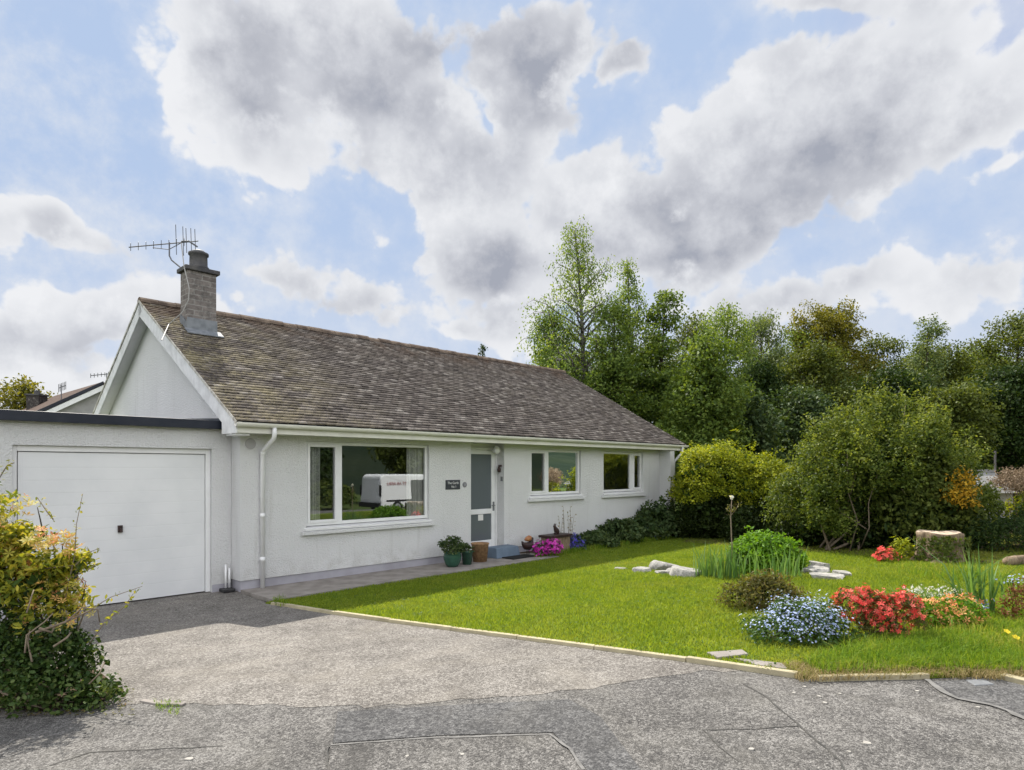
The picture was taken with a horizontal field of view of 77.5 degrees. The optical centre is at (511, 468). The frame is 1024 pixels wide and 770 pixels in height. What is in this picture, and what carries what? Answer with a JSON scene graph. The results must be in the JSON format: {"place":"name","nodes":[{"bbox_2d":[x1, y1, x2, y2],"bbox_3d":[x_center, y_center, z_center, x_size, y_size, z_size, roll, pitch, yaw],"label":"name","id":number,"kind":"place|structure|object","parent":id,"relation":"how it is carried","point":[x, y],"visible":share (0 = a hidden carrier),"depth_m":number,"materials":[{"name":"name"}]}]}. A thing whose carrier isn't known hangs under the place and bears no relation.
{"place":"outdoors","nodes":[
{"label":"outdoors","id":0,"kind":"place"},
{"bbox_2d":[0,669,122,710],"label":"flower bed","id":1,"kind":"object","parent":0,"point":[50,706],"visible":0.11,"depth_m":4.92,"materials":[{"name":"soil"}]},
{"bbox_2d":[0,484,99,693],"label":"pieris bush","id":2,"kind":"object","parent":1,"relation":"on","point":[23,574],"visible":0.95,"depth_m":5.01,"materials":[{"name":"yellow plant"}]},
{"bbox_2d":[0,460,142,650],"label":"arching twigs","id":3,"kind":"object","parent":2,"relation":"attached to","point":[84,571],"visible":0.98,"depth_m":5.02,"materials":[{"name":"yellow plant"}]},
{"bbox_2d":[0,590,104,710],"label":"dead branches","id":4,"kind":"object","parent":1,"relation":"on","point":[72,617],"visible":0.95,"depth_m":4.74,"materials":[{"name":"brown wood"}]},
{"bbox_2d":[0,604,129,718],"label":"ivy bush","id":5,"kind":"object","parent":1,"relation":"on","point":[75,669],"visible":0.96,"depth_m":4.83,"materials":[{"name":"green plant"}]},
{"bbox_2d":[0,591,740,716],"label":"driveway","id":6,"kind":"structure","parent":0,"point":[217,648],"depth_m":5.93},
{"bbox_2d":[139,699,185,706],"bbox_3d":[-2.671,1.827,4.860,0.432,0.130,0.075,0,0,20],"label":"kerb edging","id":7,"kind":"object","parent":6,"relation":"on","point":[152,702],"visible":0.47,"depth_m":4.83,"materials":[{"name":"concrete"}]},
{"bbox_2d":[241,553,558,601],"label":"path","id":8,"kind":"structure","parent":0,"point":[290,590],"depth_m":10.97,"materials":[{"name":"concrete"}]},
{"bbox_2d":[443,550,460,566],"bbox_3d":[-1.161,1.749,12.427,0.350,0.300,0.348,0,0,0],"label":"plant pot","id":9,"kind":"object","parent":8,"relation":"on","point":[451,560],"visible":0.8,"depth_m":12.29,"materials":[{"name":"green ceramic"}]},
{"bbox_2d":[437,535,466,554],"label":"pot plant","id":10,"kind":"object","parent":9,"relation":"on","point":[453,544],"visible":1,"depth_m":12.32,"materials":[{"name":"green plant"}]},
{"bbox_2d":[471,542,488,561],"bbox_3d":[-0.658,1.710,13.124,0.382,0.380,0.379,0,0,0],"label":"plant pot","id":11,"kind":"object","parent":8,"relation":"on","point":[480,553],"visible":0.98,"depth_m":12.99,"materials":[{"name":"ceramic"}]},
{"bbox_2d":[487,544,519,558],"bbox_3d":[-0.200,1.788,13.859,0.377,0.225,0.717,0,0,44],"label":"doorstep","id":12,"kind":"object","parent":8,"relation":"on","point":[499,551],"visible":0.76,"depth_m":13.68,"materials":[{"name":"blue paint"}]},
{"bbox_2d":[530,536,563,555],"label":"magenta azalea","id":13,"kind":"object","parent":8,"relation":"on","point":[546,547],"visible":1,"depth_m":13.81,"materials":[{"name":"pink plant"}]},
{"bbox_2d":[0,670,1023,769],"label":"road","id":14,"kind":"structure","parent":0,"point":[658,723],"depth_m":4.11,"materials":[{"name":"grey asphalt"}]},
{"bbox_2d":[329,734,581,769],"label":"road patch","id":15,"kind":"object","parent":14,"relation":"on","point":[532,752],"visible":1,"depth_m":3.72,"materials":[{"name":"grey asphalt"}]},
{"bbox_2d":[331,733,584,769],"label":"road joint","id":16,"kind":"object","parent":14,"relation":"on","point":[579,763],"visible":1,"depth_m":3.96,"materials":[{"name":"asphalt"}]},
{"bbox_2d":[333,699,640,769],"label":"road patch","id":17,"kind":"object","parent":14,"relation":"on","point":[589,739],"visible":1,"depth_m":4.19,"materials":[{"name":"grey asphalt"}]},
{"bbox_2d":[743,683,845,769],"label":"road crack","id":18,"kind":"object","parent":14,"relation":"on","point":[815,739],"visible":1,"depth_m":3.97,"materials":[{"name":"grey asphalt"}]},
{"bbox_2d":[817,672,929,681],"bbox_3d":[2.786,1.650,4.927,0.864,0.145,0.057,0,0,-1],"label":"kerb edging","id":19,"kind":"object","parent":14,"relation":"on","point":[915,676],"visible":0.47,"depth_m":4.91,"materials":[{"name":"concrete"}]},
{"bbox_2d":[925,679,1023,718],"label":"road joint","id":20,"kind":"object","parent":14,"relation":"on","point":[936,686],"visible":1,"depth_m":4.44,"materials":[{"name":"concrete"}]},
{"bbox_2d":[933,679,1023,715],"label":"pavement patch","id":21,"kind":"object","parent":14,"relation":"on","point":[1008,695],"visible":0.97,"depth_m":4.59,"materials":[{"name":"grey asphalt"}]},
{"bbox_2d":[0,0,1023,464],"label":"sky","id":22,"kind":"structure","parent":0,"point":[403,171],"materials":[{"name":"blue"}]},
{"bbox_2d":[34,493,1022,613],"bbox_3d":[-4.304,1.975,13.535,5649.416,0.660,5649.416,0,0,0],"label":"ground","id":23,"kind":"structure","parent":0,"point":[264,601],"depth_m":9.88,"materials":[{"name":"green"}]},
{"bbox_2d":[0,373,57,409],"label":"leafy tree","id":24,"kind":"object","parent":23,"relation":"on","point":[17,396],"visible":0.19,"depth_m":33.60,"materials":[{"name":"green plant"}]},
{"bbox_2d":[23,381,103,413],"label":"neighbour house","id":25,"kind":"structure","parent":23,"relation":"on","point":[83,400],"depth_m":27.46,"materials":[{"name":"grey paint"}]},
{"bbox_2d":[24,390,48,409],"bbox_3d":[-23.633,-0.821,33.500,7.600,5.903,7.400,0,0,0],"label":"chimney","id":26,"kind":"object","parent":25,"relation":"attached to","point":[36,398],"depth_m":30.40,"materials":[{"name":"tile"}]},
{"bbox_2d":[0,409,230,620],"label":"garage","id":27,"kind":"structure","parent":23,"relation":"on","point":[157,525],"depth_m":9.26,"materials":[{"name":"paint"}]},
{"bbox_2d":[17,452,204,607],"bbox_3d":[-5.630,0.847,9.168,0.101,2.143,2.342,0,0,44],"label":"garage door","id":28,"kind":"structure","parent":27,"relation":"in","point":[144,514],"depth_m":9.24,"materials":[{"name":"paint"}]},
{"bbox_2d":[92,249,688,591],"bbox_3d":[-2.811,-1.066,17.544,9.536,6.492,13.340,0,0,44],"label":"bungalow","id":29,"kind":"object","parent":23,"relation":"on","point":[516,453],"visible":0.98,"depth_m":13.22,"materials":[{"name":"paint"}]},
{"bbox_2d":[129,225,197,340],"bbox_3d":[-6.790,-3.505,11.851,1.405,2.513,1.363,0,0,0],"label":"tv aerial","id":30,"kind":"object","parent":29,"relation":"attached to","point":[186,241],"visible":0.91,"depth_m":12.47,"materials":[{"name":"metal"}]},
{"bbox_2d":[310,447,319,519],"bbox_3d":[-3.432,0.265,11.090,0.077,1.430,0.185,0,0,44],"label":"curtain","id":31,"kind":"object","parent":29,"relation":"hanging from","point":[314,483],"visible":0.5,"depth_m":11.08,"materials":[{"name":"fabric"}]},
{"bbox_2d":[304,441,431,530],"bbox_3d":[-2.589,0.288,11.764,0.160,1.523,2.705,0,0,44],"label":"window","id":32,"kind":"structure","parent":29,"relation":"in","point":[336,523],"depth_m":11.33,"materials":[{"name":"white plastic"}]},
{"bbox_2d":[406,448,422,515],"bbox_3d":[-1.838,0.265,12.720,0.077,1.430,0.641,0,0,44],"label":"curtain","id":33,"kind":"object","parent":29,"relation":"hanging from","point":[414,481],"visible":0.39,"depth_m":12.62,"materials":[{"name":"fabric"}]},
{"bbox_2d":[471,450,494,546],"bbox_3d":[-0.680,0.655,13.983,0.109,2.140,0.877,0,0,44],"label":"front door","id":34,"kind":"structure","parent":29,"relation":"in","point":[482,461],"depth_m":14.06,"materials":[{"name":"white plastic"}]},
{"bbox_2d":[529,449,582,498],"bbox_3d":[1.058,0.113,15.496,0.160,1.153,1.970,0,0,44],"label":"window","id":35,"kind":"structure","parent":29,"relation":"in","point":[560,467],"depth_m":15.63,"materials":[{"name":"white plastic"}]},
{"bbox_2d":[603,452,644,494],"bbox_3d":[3.050,0.113,17.534,0.160,1.153,1.970,0,0,44],"label":"window","id":36,"kind":"structure","parent":29,"relation":"in","point":[631,489],"depth_m":17.83,"materials":[{"name":"white plastic"}]},
{"bbox_2d":[271,602,797,678],"bbox_3d":[-0.580,1.806,7.053,6.972,0.430,0.087,0,0,36],"label":"lawn edging","id":37,"kind":"object","parent":23,"relation":"on","point":[743,667],"visible":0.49,"depth_m":6.15,"materials":[{"name":"concrete"}]},
{"bbox_2d":[527,305,585,380],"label":"birch tree","id":38,"kind":"object","parent":23,"relation":"on","point":[539,357],"visible":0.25,"depth_m":25.25,"materials":[{"name":"green plant"}]},
{"bbox_2d":[513,214,667,401],"bbox_3d":[3.514,-4.099,25.775,7.013,12.171,7.301,0,0,0],"label":"birch tree","id":39,"kind":"object","parent":23,"relation":"on","point":[578,266],"visible":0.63,"depth_m":25.41,"materials":[{"name":"green plant"}]},
{"bbox_2d":[581,301,657,416],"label":"leafy tree","id":40,"kind":"object","parent":23,"relation":"on","point":[618,373],"visible":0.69,"depth_m":23.44,"materials":[{"name":"green plant"}]},
{"bbox_2d":[590,257,671,418],"bbox_3d":[4.721,-3.443,26.458,4.466,10.874,3.546,0,0,-16],"label":"birch tree","id":41,"kind":"object","parent":23,"relation":"on","point":[628,297],"visible":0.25,"depth_m":26.51,"materials":[{"name":"green plant"}]},
{"bbox_2d":[624,288,691,433],"bbox_3d":[5.589,-2.534,24.655,3.208,9.099,3.306,0,0,0],"label":"leafy tree","id":42,"kind":"object","parent":23,"relation":"on","point":[654,354],"visible":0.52,"depth_m":24.36,"materials":[{"name":"green plant"}]},
{"bbox_2d":[663,310,736,475],"bbox_3d":[8.978,-2.973,32.011,4.328,9.914,4.800,0,0,-18],"label":"leafy tree","id":43,"kind":"object","parent":23,"relation":"on","point":[688,332],"visible":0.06,"depth_m":31.43,"materials":[{"name":"green plant"}]},
{"bbox_2d":[654,324,757,476],"bbox_3d":[6.265,-1.338,21.083,3.502,6.690,3.658,0,0,24],"label":"leafy tree","id":44,"kind":"object","parent":23,"relation":"on","point":[698,404],"visible":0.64,"depth_m":20.46,"materials":[{"name":"green plant"}]},
{"bbox_2d":[687,299,766,389],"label":"weeping tree","id":45,"kind":"object","parent":23,"relation":"on","point":[721,321],"visible":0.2,"depth_m":29.59,"materials":[{"name":"green plant"}]},
{"bbox_2d":[716,379,793,465],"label":"dark tree","id":46,"kind":"object","parent":23,"relation":"on","point":[763,420],"visible":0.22,"depth_m":21.89,"materials":[{"name":"green plant"}]},
{"bbox_2d":[731,308,800,391],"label":"willow tree","id":47,"kind":"object","parent":23,"relation":"on","point":[763,326],"visible":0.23,"depth_m":33.48,"materials":[{"name":"green plant"}]},
{"bbox_2d":[740,358,792,463],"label":"dark tree","id":48,"kind":"object","parent":23,"relation":"on","point":[765,378],"visible":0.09,"depth_m":27.66,"materials":[{"name":"green plant"}]},
{"bbox_2d":[762,323,826,427],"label":"leafy tree","id":49,"kind":"object","parent":23,"relation":"on","point":[793,339],"visible":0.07,"depth_m":35.39,"materials":[{"name":"green plant"}]},
{"bbox_2d":[767,381,849,499],"bbox_3d":[11.697,-0.785,26.073,4.114,5.535,3.541,0,0,0],"label":"dark tree","id":50,"kind":"object","parent":23,"relation":"on","point":[814,406],"visible":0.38,"depth_m":25.52,"materials":[{"name":"green plant"}]},
{"bbox_2d":[770,333,879,449],"bbox_3d":[15.017,-2.227,30.621,5.046,8.423,5.244,0,0,-44],"label":"leafy tree","id":51,"kind":"object","parent":23,"relation":"on","point":[816,366],"visible":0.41,"depth_m":30.28,"materials":[{"name":"green plant"}]},
{"bbox_2d":[777,295,891,419],"bbox_3d":[17.606,-3.749,35.203,5.941,11.461,5.360,0,0,39],"label":"golden tree","id":52,"kind":"object","parent":23,"relation":"on","point":[825,322],"visible":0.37,"depth_m":34.18,"materials":[{"name":"green plant"}]},
{"bbox_2d":[844,332,915,431],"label":"leafy tree","id":53,"kind":"object","parent":23,"relation":"on","point":[891,345],"visible":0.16,"depth_m":35.66,"materials":[{"name":"green plant"}]},
{"bbox_2d":[839,362,940,455],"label":"dark tree","id":54,"kind":"object","parent":23,"relation":"on","point":[894,378],"visible":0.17,"depth_m":26.45,"materials":[{"name":"green plant"}]},
{"bbox_2d":[900,312,953,413],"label":"thin tree","id":55,"kind":"object","parent":23,"relation":"on","point":[921,349],"visible":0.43,"depth_m":29.74,"materials":[{"name":"green plant"}]},
{"bbox_2d":[908,339,991,422],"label":"leafy tree","id":56,"kind":"object","parent":23,"relation":"on","point":[956,365],"visible":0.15,"depth_m":33.33,"materials":[{"name":"green plant"}]},
{"bbox_2d":[914,380,1012,475],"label":"dark tree","id":57,"kind":"object","parent":23,"relation":"on","point":[960,399],"visible":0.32,"depth_m":24.27,"materials":[{"name":"green plant"}]},
{"bbox_2d":[951,308,1023,501],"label":"leafy tree","id":58,"kind":"object","parent":23,"relation":"on","point":[1015,341],"visible":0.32,"depth_m":30.11,"materials":[{"name":"green plant"}]},
{"bbox_2d":[955,362,1023,503],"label":"dark tree","id":59,"kind":"object","parent":23,"relation":"on","point":[1011,384],"visible":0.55,"depth_m":24.86,"materials":[{"name":"green plant"}]},
{"bbox_2d":[971,469,1017,518],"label":"outbuilding","id":60,"kind":"structure","parent":23,"relation":"on","point":[993,473],"depth_m":17.45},
{"bbox_2d":[520,539,643,553],"bbox_3d":[2.599,1.929,16.506,0.760,0.062,7.000,0,0,44],"label":"flower bed","id":61,"kind":"object","parent":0,"point":[542,553],"visible":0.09,"depth_m":14.52,"materials":[{"name":"soil"}]},
{"bbox_2d":[538,533,572,551],"bbox_3d":[1.004,1.700,14.675,0.360,0.400,0.800,0,0,44],"label":"stone planter","id":62,"kind":"object","parent":61,"relation":"on","point":[564,538],"visible":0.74,"depth_m":14.61,"materials":[{"name":"grey stone"}]},
{"bbox_2d":[569,532,585,549],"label":"blue flowers","id":63,"kind":"object","parent":61,"relation":"on","point":[579,542],"visible":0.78,"depth_m":14.89,"materials":[{"name":"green plant"}]},
{"bbox_2d":[575,529,620,546],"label":"bed shrub","id":64,"kind":"object","parent":61,"relation":"on","point":[596,537],"visible":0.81,"depth_m":15.53,"materials":[{"name":"green plant"}]},
{"bbox_2d":[534,535,677,556],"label":"long grass","id":65,"kind":"structure","parent":61,"relation":"on","point":[572,550],"depth_m":15.14,"materials":[{"name":"green plant"}]},
{"bbox_2d":[595,517,645,542],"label":"bed shrub","id":66,"kind":"object","parent":61,"relation":"on","point":[628,529],"visible":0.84,"depth_m":16.36,"materials":[{"name":"green plant"}]},
{"bbox_2d":[630,514,669,539],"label":"bed shrub","id":67,"kind":"object","parent":61,"relation":"on","point":[653,528],"visible":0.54,"depth_m":17.11,"materials":[{"name":"green plant"}]},
{"bbox_2d":[634,495,686,536],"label":"bed shrub","id":68,"kind":"object","parent":61,"relation":"on","point":[663,513],"visible":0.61,"depth_m":17.55,"materials":[{"name":"green plant"}]},
{"bbox_2d":[266,535,1023,678],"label":"lawn","id":69,"kind":"structure","parent":0,"point":[707,639],"depth_m":8.44,"materials":[{"name":"green plant"}]},
{"bbox_2d":[649,560,678,570],"bbox_3d":[2.799,1.837,11.558,0.647,0.349,0.628,4,0,0],"label":"garden stone","id":70,"kind":"object","parent":69,"relation":"on","point":[654,565],"visible":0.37,"depth_m":11.36,"materials":[{"name":"grey stone"}]},
{"bbox_2d":[669,565,700,577],"bbox_3d":[2.920,1.830,10.645,0.583,0.387,0.590,2,0,0],"label":"garden stone","id":71,"kind":"object","parent":69,"relation":"on","point":[681,571],"visible":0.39,"depth_m":10.48,"materials":[{"name":"grey stone"}]},
{"bbox_2d":[691,540,750,579],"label":"iris clump","id":72,"kind":"object","parent":69,"relation":"on","point":[715,568],"visible":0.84,"depth_m":10.17,"materials":[{"name":"green plant"}]},
{"bbox_2d":[707,649,746,658],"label":"paving slab","id":73,"kind":"structure","parent":69,"relation":"on","point":[721,654],"depth_m":5.58,"materials":[{"name":"stone"}]},
{"bbox_2d":[735,658,788,669],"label":"paving slab","id":74,"kind":"structure","parent":69,"relation":"on","point":[762,663],"depth_m":5.27,"materials":[{"name":"stone"}]},
{"bbox_2d":[713,568,811,610],"bbox_3d":[2.994,1.425,7.688,1.167,0.518,0.822,0,0,0],"label":"bronze shrub","id":75,"kind":"object","parent":69,"relation":"on","point":[759,587],"visible":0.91,"depth_m":7.56,"materials":[{"name":"brown plant"}]},
{"bbox_2d":[723,525,810,572],"bbox_3d":[4.340,1.380,10.938,1.405,0.765,1.306,0,0,15],"label":"mound shrub","id":76,"kind":"object","parent":69,"relation":"on","point":[765,540],"visible":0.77,"depth_m":10.65,"materials":[{"name":"green plant"}]},
{"bbox_2d":[748,543,807,579],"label":"iris clump","id":77,"kind":"object","parent":69,"relation":"on","point":[783,567],"visible":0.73,"depth_m":9.86,"materials":[{"name":"green plant"}]},
{"bbox_2d":[738,588,874,647],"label":"forget me nots","id":78,"kind":"object","parent":69,"relation":"on","point":[805,613],"visible":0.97,"depth_m":5.98,"materials":[{"name":"blue plant"}]},
{"bbox_2d":[800,565,830,572],"bbox_3d":[4.950,1.744,10.449,0.491,0.270,0.467,-2,0,0],"label":"garden stone","id":79,"kind":"object","parent":69,"relation":"on","point":[813,568],"visible":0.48,"depth_m":10.34,"materials":[{"name":"grey stone"}]},
{"bbox_2d":[809,572,844,579],"bbox_3d":[4.822,1.712,9.744,0.536,0.208,0.429,0,0,0],"label":"garden stone","id":80,"kind":"object","parent":69,"relation":"on","point":[818,575],"visible":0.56,"depth_m":9.67,"materials":[{"name":"grey stone"}]},
{"bbox_2d":[829,582,930,637],"bbox_3d":[3.559,1.367,6.166,0.902,0.532,0.521,0,0,0],"label":"red azalea","id":81,"kind":"object","parent":69,"relation":"on","point":[888,606],"visible":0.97,"depth_m":6.08,"materials":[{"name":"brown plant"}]},
{"bbox_2d":[871,545,901,560],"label":"coral azalea","id":82,"kind":"object","parent":69,"relation":"on","point":[884,553],"visible":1,"depth_m":11.42,"materials":[{"name":"red plant"}]},
{"bbox_2d":[779,655,1023,681],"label":"dry grass","id":83,"kind":"structure","parent":69,"relation":"on","point":[992,674],"depth_m":4.94,"materials":[{"name":"plant"}]},
{"bbox_2d":[888,535,914,559],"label":"yellow weed","id":84,"kind":"object","parent":69,"relation":"on","point":[901,544],"visible":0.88,"depth_m":11.52,"materials":[{"name":"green plant"}]},
{"bbox_2d":[796,612,1023,674],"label":"long grass","id":85,"kind":"structure","parent":69,"relation":"on","point":[900,652],"depth_m":5.39,"materials":[{"name":"green plant"}]},
{"bbox_2d":[885,584,982,609],"bbox_3d":[4.841,1.467,7.352,1.007,0.312,0.692,0,0,-11],"label":"bluebell clump","id":86,"kind":"object","parent":69,"relation":"on","point":[925,596],"visible":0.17,"depth_m":7.38,"materials":[{"name":"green plant"}]},
{"bbox_2d":[902,584,966,606],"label":"white bluebells","id":87,"kind":"object","parent":69,"relation":"on","point":[939,594],"visible":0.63,"depth_m":7.35,"materials":[{"name":"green plant"}]},
{"bbox_2d":[910,530,966,563],"bbox_3d":[7.689,1.412,11.426,1.137,0.593,0.986,0,0,0],"label":"tree stump","id":88,"kind":"object","parent":69,"relation":"on","point":[929,534],"visible":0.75,"depth_m":11.18,"materials":[{"name":"beige wood"}]},
{"bbox_2d":[912,535,971,562],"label":"ivy","id":89,"kind":"object","parent":88,"relation":"attached to","point":[947,550],"visible":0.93,"depth_m":11.06,"materials":[{"name":"green plant"}]},
{"bbox_2d":[897,592,994,628],"bbox_3d":[4.433,1.456,6.550,0.899,0.394,0.607,0,0,0],"label":"orange azalea","id":90,"kind":"object","parent":69,"relation":"on","point":[938,609],"visible":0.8,"depth_m":6.44,"materials":[{"name":"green plant"}]},
{"bbox_2d":[896,557,1022,585],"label":"long grass","id":91,"kind":"structure","parent":69,"relation":"on","point":[959,573],"depth_m":9.64,"materials":[{"name":"green plant"}]},
{"bbox_2d":[907,535,1023,612],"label":"sword leaves","id":92,"kind":"object","parent":69,"relation":"on","point":[971,582],"visible":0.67,"depth_m":7.12,"materials":[{"name":"green plant"}]},
{"bbox_2d":[989,578,1023,619],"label":"russet shrub","id":93,"kind":"object","parent":69,"relation":"on","point":[1019,602],"visible":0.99,"depth_m":6.74,"materials":[{"name":"brown plant"}]},
{"bbox_2d":[1002,555,1023,565],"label":"log","id":94,"kind":"object","parent":69,"relation":"on","point":[1017,559],"visible":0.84,"depth_m":10.61,"materials":[{"name":"brown wood"}]},
{"bbox_2d":[684,531,1022,564],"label":"flower bed","id":95,"kind":"object","parent":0,"point":[981,560],"visible":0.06,"depth_m":13.43,"materials":[{"name":"soil"}]},
{"bbox_2d":[669,507,735,538],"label":"undergrowth","id":96,"kind":"object","parent":95,"relation":"on","point":[695,534],"visible":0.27,"depth_m":17.42,"materials":[{"name":"green plant"}]},
{"bbox_2d":[665,427,819,536],"bbox_3d":[6.362,0.377,17.706,4.203,3.083,3.014,0,0,0],"label":"golden hedge","id":97,"kind":"object","parent":95,"relation":"on","point":[709,480],"visible":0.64,"depth_m":17.09,"materials":[{"name":"yellow plant"}]},
{"bbox_2d":[715,504,787,541],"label":"undergrowth","id":98,"kind":"object","parent":95,"relation":"on","point":[753,518],"visible":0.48,"depth_m":16.11,"materials":[{"name":"green plant"}]},
{"bbox_2d":[769,506,867,546],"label":"undergrowth","id":99,"kind":"object","parent":95,"relation":"on","point":[820,538],"visible":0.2,"depth_m":14.68,"materials":[{"name":"green plant"}]},
{"bbox_2d":[830,509,915,548],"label":"undergrowth","id":100,"kind":"object","parent":95,"relation":"on","point":[871,540],"visible":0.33,"depth_m":13.49,"materials":[{"name":"green plant"}]},
{"bbox_2d":[759,377,1008,550],"bbox_3d":[8.106,-0.177,13.840,4.958,3.847,3.078,0,0,0],"label":"tall garden shrub","id":101,"kind":"object","parent":95,"relation":"on","point":[859,478],"visible":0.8,"depth_m":13.33,"materials":[{"name":"green plant"}]},
{"bbox_2d":[859,431,997,540],"bbox_3d":[8.516,0.437,13.261,2.278,2.458,1.934,0,0,0],"label":"green shrub","id":102,"kind":"object","parent":95,"relation":"on","point":[947,516],"visible":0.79,"depth_m":12.84,"materials":[{"name":"green plant"}]},
{"bbox_2d":[937,465,982,510],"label":"golden shrub","id":103,"kind":"object","parent":102,"relation":"attached to","point":[965,493],"visible":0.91,"depth_m":12.52,"materials":[{"name":"yellow plant"}]},
{"bbox_2d":[949,494,1023,552],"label":"conifer shrub","id":104,"kind":"object","parent":95,"relation":"on","point":[995,532],"visible":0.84,"depth_m":12.48,"materials":[{"name":"green plant"}]},
{"bbox_2d":[984,465,1023,524],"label":"tan shrub","id":105,"kind":"object","parent":95,"relation":"on","point":[1002,481],"visible":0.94,"depth_m":16.39,"materials":[{"name":"beige plant"}]},
{"bbox_2d":[1000,491,1023,517],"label":"yellow shrub","id":106,"kind":"object","parent":95,"relation":"on","point":[1020,498],"visible":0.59,"depth_m":16.52,"materials":[{"name":"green plant"}]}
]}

